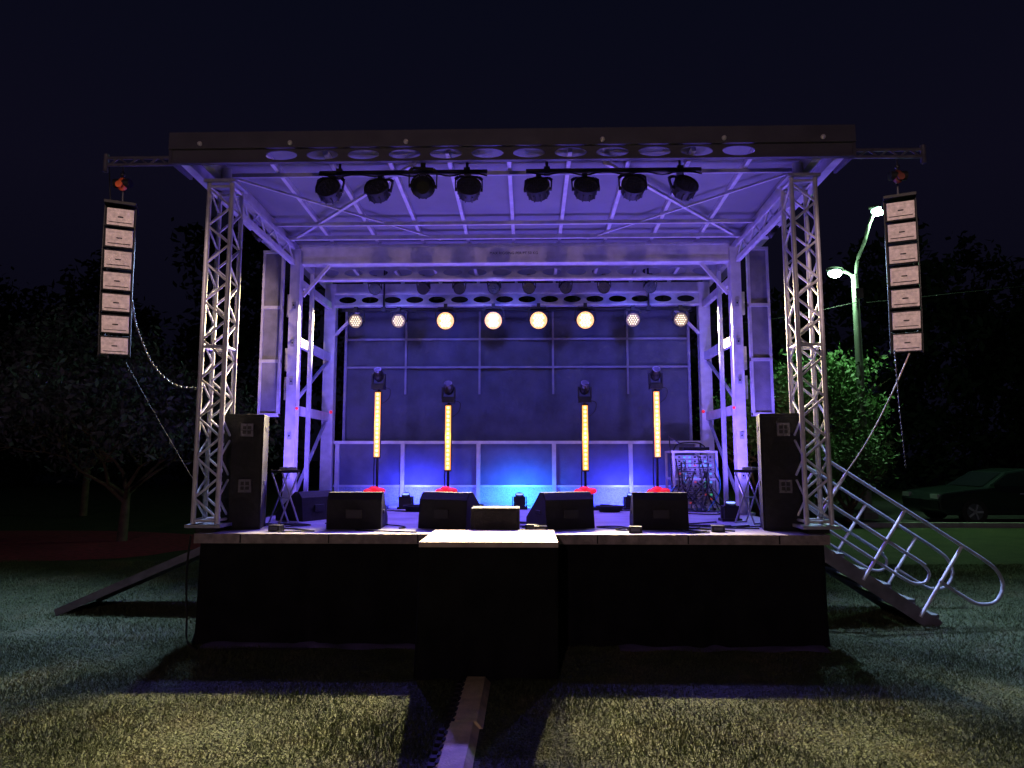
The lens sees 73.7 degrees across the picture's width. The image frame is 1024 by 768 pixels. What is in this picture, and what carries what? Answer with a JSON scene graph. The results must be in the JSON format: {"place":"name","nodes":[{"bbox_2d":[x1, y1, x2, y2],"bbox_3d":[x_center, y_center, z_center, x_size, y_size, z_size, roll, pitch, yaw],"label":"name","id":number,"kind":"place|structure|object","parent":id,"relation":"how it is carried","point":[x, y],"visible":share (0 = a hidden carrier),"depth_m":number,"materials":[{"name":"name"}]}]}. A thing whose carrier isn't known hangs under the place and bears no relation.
{"place":"outdoors","nodes":[
{"label":"outdoors","id":0,"kind":"place"},
{"bbox_2d":[0,461,1023,767],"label":"ground","id":1,"kind":"structure","parent":0,"point":[50,503],"depth_m":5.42,"materials":[{"name":"green plant"}]},
{"bbox_2d":[0,531,199,561],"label":"mulch bed","id":2,"kind":"object","parent":1,"relation":"on","point":[50,545],"visible":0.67,"depth_m":13.63,"materials":[{"name":"brown soil"}]},
{"bbox_2d":[0,350,283,541],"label":"deciduous tree","id":3,"kind":"object","parent":2,"relation":"on","point":[109,448],"visible":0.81,"depth_m":12.91,"materials":[{"name":"green plant"}]},
{"bbox_2d":[0,288,219,515],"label":"deciduous tree","id":4,"kind":"object","parent":1,"relation":"on","point":[52,353],"visible":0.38,"depth_m":19.76,"materials":[{"name":"green plant"}]},
{"bbox_2d":[54,547,199,615],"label":"loading ramp","id":5,"kind":"structure","parent":1,"relation":"on","point":[114,589],"depth_m":7.50,"materials":[{"name":"grey metal"}]},
{"bbox_2d":[185,535,306,650],"bbox_3d":[-2.423,1.897,6.179,1.175,1.010,0.106,-1,-6,6],"label":"power cable","id":6,"kind":"object","parent":1,"relation":"on","point":[186,608],"visible":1,"depth_m":6.18,"materials":[{"name":"black rubber"}]},
{"bbox_2d":[427,676,490,767],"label":"cable ramp","id":7,"kind":"structure","parent":1,"relation":"on","point":[455,744],"depth_m":4.28,"materials":[{"name":"black rubber"}]},
{"bbox_2d":[0,216,1023,490],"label":"distant trees","id":8,"kind":"object","parent":1,"relation":"on","point":[996,368],"visible":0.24,"depth_m":41.31,"materials":[{"name":"green plant"}]},
{"bbox_2d":[103,124,926,680],"bbox_3d":[0.007,0.159,8.082,8.110,4.854,5.203,0,-6,1],"label":"mobile stage","id":9,"kind":"object","parent":1,"relation":"on","point":[487,604],"visible":0.97,"depth_m":7.43,"materials":[{"name":"grey metal"}]},
{"bbox_2d":[107,167,111,358],"bbox_3d":[-4.022,-1.232,6.809,0.015,1.951,0.182,-1,-6,5],"label":"signal cable","id":10,"kind":"object","parent":9,"relation":"hanging from","point":[111,248],"visible":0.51,"depth_m":6.83,"materials":[{"name":"black rubber"}]},
{"bbox_2d":[98,167,139,356],"bbox_3d":[-3.966,-1.220,6.902,0.282,1.894,0.479,3,-7,-23],"label":"line array speaker","id":11,"kind":"object","parent":9,"relation":"hanging from","point":[119,232],"visible":1,"depth_m":6.77},
{"bbox_2d":[131,300,203,388],"bbox_3d":[-3.392,-0.386,6.714,0.734,0.880,0.043,1,-6,-5],"label":"hoist chain","id":12,"kind":"object","parent":9,"relation":"hanging from","point":[148,356],"visible":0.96,"depth_m":6.68,"materials":[{"name":"metal"}]},
{"bbox_2d":[125,362,211,511],"bbox_3d":[-3.442,0.584,6.905,0.901,1.564,0.100,3,-7,-25],"label":"signal cable","id":13,"kind":"object","parent":9,"relation":"attached to","point":[163,428],"visible":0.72,"depth_m":6.90,"materials":[{"name":"black rubber"}]},
{"bbox_2d":[220,414,268,529],"bbox_3d":[-2.714,0.887,6.952,0.384,1.140,0.444,1,-6,-13],"label":"tower speaker","id":14,"kind":"object","parent":9,"relation":"on","point":[245,461],"visible":0.97,"depth_m":6.78},
{"bbox_2d":[250,222,266,242],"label":"par light","id":15,"kind":"object","parent":9,"relation":"hanging from","point":[257,237],"visible":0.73,"depth_m":8.27,"materials":[{"name":"black paint"}]},
{"bbox_2d":[268,524,283,531],"bbox_3d":[-2.277,1.391,6.594,0.120,0.060,0.093,-2,-6,15],"label":"floor box","id":16,"kind":"object","parent":9,"relation":"on","point":[275,527],"visible":0.94,"depth_m":6.56,"materials":[{"name":"black paint"}]},
{"bbox_2d":[268,467,300,523],"bbox_3d":[-2.440,1.198,7.325,0.218,0.608,0.258,-5,-8,40],"label":"folding stool","id":17,"kind":"object","parent":9,"relation":"on","point":[283,470],"visible":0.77,"depth_m":7.31,"materials":[{"name":"black paint"}]},
{"bbox_2d":[276,490,330,521],"bbox_3d":[-2.387,1.403,7.916,0.455,0.324,0.500,-4,-7,31],"label":"stage monitor","id":18,"kind":"object","parent":9,"relation":"on","point":[310,505],"visible":0.86,"depth_m":7.72,"materials":[{"name":"black paint"}]},
{"bbox_2d":[315,177,344,203],"bbox_3d":[-1.845,-1.991,6.938,0.291,0.359,0.160,0,-26,3],"label":"par light","id":19,"kind":"object","parent":9,"relation":"hanging from","point":[329,190],"visible":0.99,"depth_m":6.86,"materials":[{"name":"black paint"}]},
{"bbox_2d":[348,307,364,328],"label":"par light","id":20,"kind":"object","parent":9,"relation":"hanging from","point":[355,321],"visible":1,"depth_m":10.15,"materials":[{"name":"white glass"}]},
{"bbox_2d":[326,492,387,528],"bbox_3d":[-1.584,1.288,7.029,0.556,0.360,0.506,0,-6,-3],"label":"stage monitor","id":21,"kind":"object","parent":9,"relation":"on","point":[363,510],"visible":0.98,"depth_m":6.81,"materials":[{"name":"black plastic"}]},
{"bbox_2d":[368,275,381,294],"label":"par light","id":22,"kind":"object","parent":9,"relation":"hanging from","point":[374,288],"visible":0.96,"depth_m":9.66,"materials":[{"name":"black paint"}]},
{"bbox_2d":[363,367,390,508],"bbox_3d":[-1.875,0.748,9.505,0.333,1.971,0.297,0,-6,1],"label":"moving head light stand","id":23,"kind":"object","parent":9,"relation":"on","point":[378,375],"visible":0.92,"depth_m":9.52,"materials":[{"name":"black paint"}]},
{"bbox_2d":[364,176,393,203],"bbox_3d":[-1.347,-1.979,6.927,0.291,0.359,0.160,-1,-34,7],"label":"par light","id":24,"kind":"object","parent":9,"relation":"hanging from","point":[377,190],"visible":0.99,"depth_m":6.85,"materials":[{"name":"black paint"}]},
{"bbox_2d":[390,307,407,327],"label":"par light","id":25,"kind":"object","parent":9,"relation":"hanging from","point":[398,320],"visible":1,"depth_m":10.14,"materials":[{"name":"white glass"}]},
{"bbox_2d":[397,492,413,508],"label":"floor wash light","id":26,"kind":"object","parent":9,"relation":"on","point":[405,498],"visible":0.88,"depth_m":9.45,"materials":[{"name":"black paint"}]},
{"bbox_2d":[408,163,437,198],"bbox_3d":[-0.877,-2.001,6.726,0.291,0.359,0.160,1,22,-7],"label":"par light","id":27,"kind":"object","parent":9,"relation":"hanging from","point":[422,186],"visible":1,"depth_m":6.69,"materials":[{"name":"black paint"}]},
{"bbox_2d":[416,275,430,294],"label":"par light","id":28,"kind":"object","parent":9,"relation":"hanging from","point":[423,288],"visible":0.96,"depth_m":9.65,"materials":[{"name":"black paint"}]},
{"bbox_2d":[435,304,455,329],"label":"par light","id":29,"kind":"object","parent":9,"relation":"hanging from","point":[445,320],"visible":1,"depth_m":10.12,"materials":[{"name":"glass"}]},
{"bbox_2d":[435,381,460,491],"bbox_3d":[-0.886,0.840,9.471,0.333,1.781,0.297,0,-6,1],"label":"moving head light stand","id":30,"kind":"object","parent":9,"relation":"on","point":[448,388],"visible":0.83,"depth_m":9.47,"materials":[{"name":"black paint"}]},
{"bbox_2d":[418,491,479,529],"bbox_3d":[-0.604,1.285,7.008,0.556,0.360,0.506,-3,-7,23],"label":"stage monitor","id":31,"kind":"object","parent":9,"relation":"on","point":[446,510],"visible":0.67,"depth_m":6.79,"materials":[{"name":"black plastic"}]},
{"bbox_2d":[452,281,465,294],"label":"par light","id":32,"kind":"object","parent":9,"relation":"hanging from","point":[458,288],"visible":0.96,"depth_m":9.63,"materials":[{"name":"black paint"}]},
{"bbox_2d":[454,174,482,202],"bbox_3d":[-0.438,-1.995,6.904,0.291,0.359,0.160,0,-26,-5],"label":"par light","id":33,"kind":"object","parent":9,"relation":"hanging from","point":[468,189],"visible":1,"depth_m":6.83,"materials":[{"name":"black paint"}]},
{"bbox_2d":[483,303,503,329],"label":"par light","id":34,"kind":"object","parent":9,"relation":"hanging from","point":[493,320],"visible":1,"depth_m":10.10,"materials":[{"name":"black paint"}]},
{"bbox_2d":[487,281,500,293],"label":"par light","id":35,"kind":"object","parent":9,"relation":"hanging from","point":[493,287],"visible":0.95,"depth_m":9.62,"materials":[{"name":"black paint"}]},
{"bbox_2d":[471,506,519,529],"bbox_3d":[-0.156,1.306,6.600,0.460,0.230,0.306,0,-6,1],"label":"speaker cabinet","id":36,"kind":"object","parent":9,"relation":"on","point":[495,517],"visible":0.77,"depth_m":6.45,"materials":[{"name":"black wood"}]},
{"bbox_2d":[265,504,760,533],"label":"stage cables","id":37,"kind":"object","parent":9,"relation":"on","point":[600,508],"visible":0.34,"depth_m":6.99,"materials":[{"name":"black rubber"}]},
{"bbox_2d":[512,492,526,509],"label":"floor wash light","id":38,"kind":"object","parent":9,"relation":"on","point":[519,498],"visible":0.91,"depth_m":9.41,"materials":[{"name":"black paint"}]},
{"bbox_2d":[522,274,535,293],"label":"par light","id":39,"kind":"object","parent":9,"relation":"hanging from","point":[528,287],"visible":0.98,"depth_m":9.61,"materials":[{"name":"black paint"}]},
{"bbox_2d":[525,524,538,529],"bbox_3d":[0.195,1.395,6.633,0.120,0.060,0.093,-1,-6,13],"label":"floor box","id":40,"kind":"object","parent":9,"relation":"on","point":[529,526],"visible":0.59,"depth_m":6.60,"materials":[{"name":"black paint"}]},
{"bbox_2d":[524,175,552,202],"bbox_3d":[0.265,-1.984,6.887,0.291,0.359,0.160,-1,-34,9],"label":"par light","id":41,"kind":"object","parent":9,"relation":"hanging from","point":[537,188],"visible":1,"depth_m":6.81,"materials":[{"name":"black paint"}]},
{"bbox_2d":[528,303,548,329],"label":"par light","id":42,"kind":"object","parent":9,"relation":"hanging from","point":[538,320],"visible":1,"depth_m":10.09,"materials":[{"name":"glass"}]},
{"bbox_2d":[534,525,546,529],"bbox_3d":[0.272,1.381,6.502,0.120,0.060,0.093,0,-6,-2],"label":"floor box","id":43,"kind":"object","parent":9,"relation":"on","point":[540,527],"visible":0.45,"depth_m":6.46,"materials":[{"name":"black paint"}]},
{"bbox_2d":[526,491,594,529],"bbox_3d":[0.493,1.286,7.017,0.556,0.360,0.506,3,-7,-22],"label":"stage monitor","id":44,"kind":"object","parent":9,"relation":"on","point":[560,510],"visible":0.94,"depth_m":6.81,"materials":[{"name":"black plastic"}]},
{"bbox_2d":[558,281,572,293],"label":"par light","id":45,"kind":"object","parent":9,"relation":"hanging from","point":[565,287],"visible":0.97,"depth_m":9.60,"materials":[{"name":"black paint"}]},
{"bbox_2d":[574,303,595,329],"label":"par light","id":46,"kind":"object","parent":9,"relation":"hanging from","point":[585,320],"visible":1,"depth_m":10.07,"materials":[{"name":"glass"}]},
{"bbox_2d":[571,173,599,201],"bbox_3d":[0.738,-1.985,6.877,0.291,0.359,0.160,0,-34,-1],"label":"par light","id":47,"kind":"object","parent":9,"relation":"hanging from","point":[585,188],"visible":1,"depth_m":6.80,"materials":[{"name":"black paint"}]},
{"bbox_2d":[574,380,597,510],"bbox_3d":[1.014,0.835,9.425,0.333,1.781,0.297,0,-6,1],"label":"moving head light stand","id":48,"kind":"object","parent":9,"relation":"on","point":[584,388],"visible":0.82,"depth_m":9.43,"materials":[{"name":"black paint"}]},
{"bbox_2d":[597,274,610,293],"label":"par light","id":49,"kind":"object","parent":9,"relation":"hanging from","point":[603,287],"visible":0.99,"depth_m":9.58,"materials":[{"name":"black paint"}]},
{"bbox_2d":[623,493,630,509],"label":"floor wash light","id":50,"kind":"object","parent":9,"relation":"on","point":[626,502],"visible":0.48,"depth_m":9.38,"materials":[{"name":"black paint"}]},
{"bbox_2d":[617,173,646,200],"bbox_3d":[1.210,-2.000,6.864,0.291,0.359,0.160,0,-26,1],"label":"par light","id":51,"kind":"object","parent":9,"relation":"hanging from","point":[633,187],"visible":1,"depth_m":6.79,"materials":[{"name":"black paint"}]},
{"bbox_2d":[624,305,640,326],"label":"par light","id":52,"kind":"object","parent":9,"relation":"hanging from","point":[632,319],"visible":1,"depth_m":10.05,"materials":[{"name":"black paint"}]},
{"bbox_2d":[629,526,641,532],"bbox_3d":[1.171,1.376,6.461,0.120,0.060,0.093,-1,-6,13],"label":"floor box","id":53,"kind":"object","parent":9,"relation":"on","point":[635,529],"visible":1,"depth_m":6.42,"materials":[{"name":"black paint"}]},
{"bbox_2d":[643,273,656,292],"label":"par light","id":54,"kind":"object","parent":9,"relation":"hanging from","point":[649,286],"visible":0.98,"depth_m":9.57,"materials":[{"name":"black paint"}]},
{"bbox_2d":[647,366,669,491],"bbox_3d":[2.003,0.738,9.411,0.333,1.971,0.297,0,-6,1],"label":"moving head light stand","id":55,"kind":"object","parent":9,"relation":"on","point":[654,374],"visible":0.9,"depth_m":9.42,"materials":[{"name":"black paint"}]},
{"bbox_2d":[629,492,688,529],"bbox_3d":[1.490,1.282,6.974,0.556,0.360,0.506,-1,-6,5],"label":"stage monitor","id":56,"kind":"object","parent":9,"relation":"on","point":[658,510],"visible":0.98,"depth_m":6.75,"materials":[{"name":"black plastic"}]},
{"bbox_2d":[671,305,688,326],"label":"par light","id":57,"kind":"object","parent":9,"relation":"hanging from","point":[679,319],"visible":1,"depth_m":10.04,"materials":[{"name":"black paint"}]},
{"bbox_2d":[668,173,698,200],"bbox_3d":[1.713,-1.988,6.851,0.291,0.359,0.160,1,-34,-10],"label":"par light","id":58,"kind":"object","parent":9,"relation":"hanging from","point":[684,187],"visible":0.98,"depth_m":6.77,"materials":[{"name":"black paint"}]},
{"bbox_2d":[665,436,732,511],"bbox_3d":[2.528,1.219,9.342,1.168,1.018,0.873,0,-6,1],"label":"equipment rack","id":59,"kind":"object","parent":9,"relation":"on","point":[692,477],"visible":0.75,"depth_m":9.27,"materials":[{"name":"metal"}]},
{"bbox_2d":[711,525,724,531],"bbox_3d":[1.973,1.385,6.540,0.120,0.060,0.093,-1,-6,9],"label":"floor box","id":60,"kind":"object","parent":9,"relation":"on","point":[717,528],"visible":1,"depth_m":6.50,"materials":[{"name":"black paint"}]},
{"bbox_2d":[718,500,741,521],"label":"floor wash light","id":61,"kind":"object","parent":9,"relation":"on","point":[729,509],"visible":0.98,"depth_m":7.61,"materials":[{"name":"black paint"}]},
{"bbox_2d":[733,467,759,524],"bbox_3d":[2.574,1.207,7.402,0.218,0.608,0.258,5,-8,-37],"label":"folding stool","id":62,"kind":"object","parent":9,"relation":"on","point":[750,470],"visible":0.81,"depth_m":7.38,"materials":[{"name":"black paint"}]},
{"bbox_2d":[762,222,778,237],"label":"par light","id":63,"kind":"object","parent":9,"relation":"hanging from","point":[772,232],"visible":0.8,"depth_m":8.11,"materials":[{"name":"black paint"}]},
{"bbox_2d":[756,413,803,531],"bbox_3d":[2.674,0.873,6.821,0.384,1.140,0.444,-2,-6,15],"label":"tower speaker","id":64,"kind":"object","parent":9,"relation":"on","point":[780,493],"visible":0.91,"depth_m":6.65},
{"bbox_2d":[893,350,906,466],"bbox_3d":[3.710,0.234,6.525,0.062,1.134,0.021,0,-6,1],"label":"hoist chain","id":65,"kind":"object","parent":9,"relation":"hanging from","point":[901,423],"visible":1,"depth_m":6.52,"materials":[{"name":"metal"}]},
{"bbox_2d":[881,159,923,353],"bbox_3d":[3.828,-1.240,6.714,0.282,1.894,0.478,-3,-7,25],"label":"line array speaker","id":66,"kind":"object","parent":9,"relation":"hanging from","point":[901,235],"visible":1,"depth_m":6.58,"materials":[{"name":"wood"},{"name":"black metal"}]},
{"bbox_2d":[823,353,909,503],"bbox_3d":[3.548,0.471,6.836,0.889,1.476,0.099,-6,-9,44],"label":"cable","id":67,"kind":"object","parent":66,"relation":"hanging from","point":[875,425],"visible":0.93,"depth_m":6.81,"materials":[{"name":"black rubber"}]},
{"bbox_2d":[692,375,837,513],"bbox_3d":[8.012,1.769,21.553,4.720,4.607,5.274,0,-6,1],"label":"deciduous tree","id":68,"kind":"object","parent":1,"relation":"on","point":[751,428],"visible":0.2,"depth_m":20.62,"materials":[{"name":"green plant"}]},
{"bbox_2d":[749,501,1023,527],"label":"parking lot","id":69,"kind":"structure","parent":1,"relation":"on","point":[890,510],"depth_m":18.94,"materials":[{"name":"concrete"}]},
{"bbox_2d":[718,335,904,506],"bbox_3d":[9.180,1.341,21.392,5.431,5.415,5.144,-4,-7,30],"label":"deciduous tree","id":70,"kind":"object","parent":69,"relation":"on","point":[842,395],"visible":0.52,"depth_m":20.09,"materials":[{"name":"green plant"}]},
{"bbox_2d":[806,421,899,521],"bbox_3d":[9.228,2.329,18.479,2.877,2.842,3.227,0,-6,1],"label":"shrub","id":71,"kind":"object","parent":69,"relation":"on","point":[845,453],"visible":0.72,"depth_m":18.14,"materials":[{"name":"green plant"}]},
{"bbox_2d":[825,204,882,518],"bbox_3d":[10.308,-0.765,20.051,1.940,9.300,0.410,0,-6,1],"label":"street lamp","id":72,"kind":"object","parent":69,"relation":"on","point":[857,295],"visible":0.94,"depth_m":20.08,"materials":[{"name":"grey metal"}]},
{"bbox_2d":[322,286,1023,331],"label":"overhead wire","id":73,"kind":"object","parent":72,"relation":"attached to","point":[872,302],"visible":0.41,"depth_m":20.17,"materials":[{"name":"black rubber"}]},
{"bbox_2d":[902,468,1023,521],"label":"parked car","id":74,"kind":"object","parent":69,"relation":"on","point":[981,495],"visible":0.98,"depth_m":17.82,"materials":[{"name":"paint"}]},
{"bbox_2d":[807,457,1004,625],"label":"stage stairs","id":75,"kind":"structure","parent":1,"relation":"on","point":[865,584],"depth_m":7.09,"materials":[{"name":"metal"}]},
{"bbox_2d":[0,0,1023,460],"label":"sky","id":76,"kind":"structure","parent":0,"point":[81,81],"materials":[{"name":"black"}]}
]}

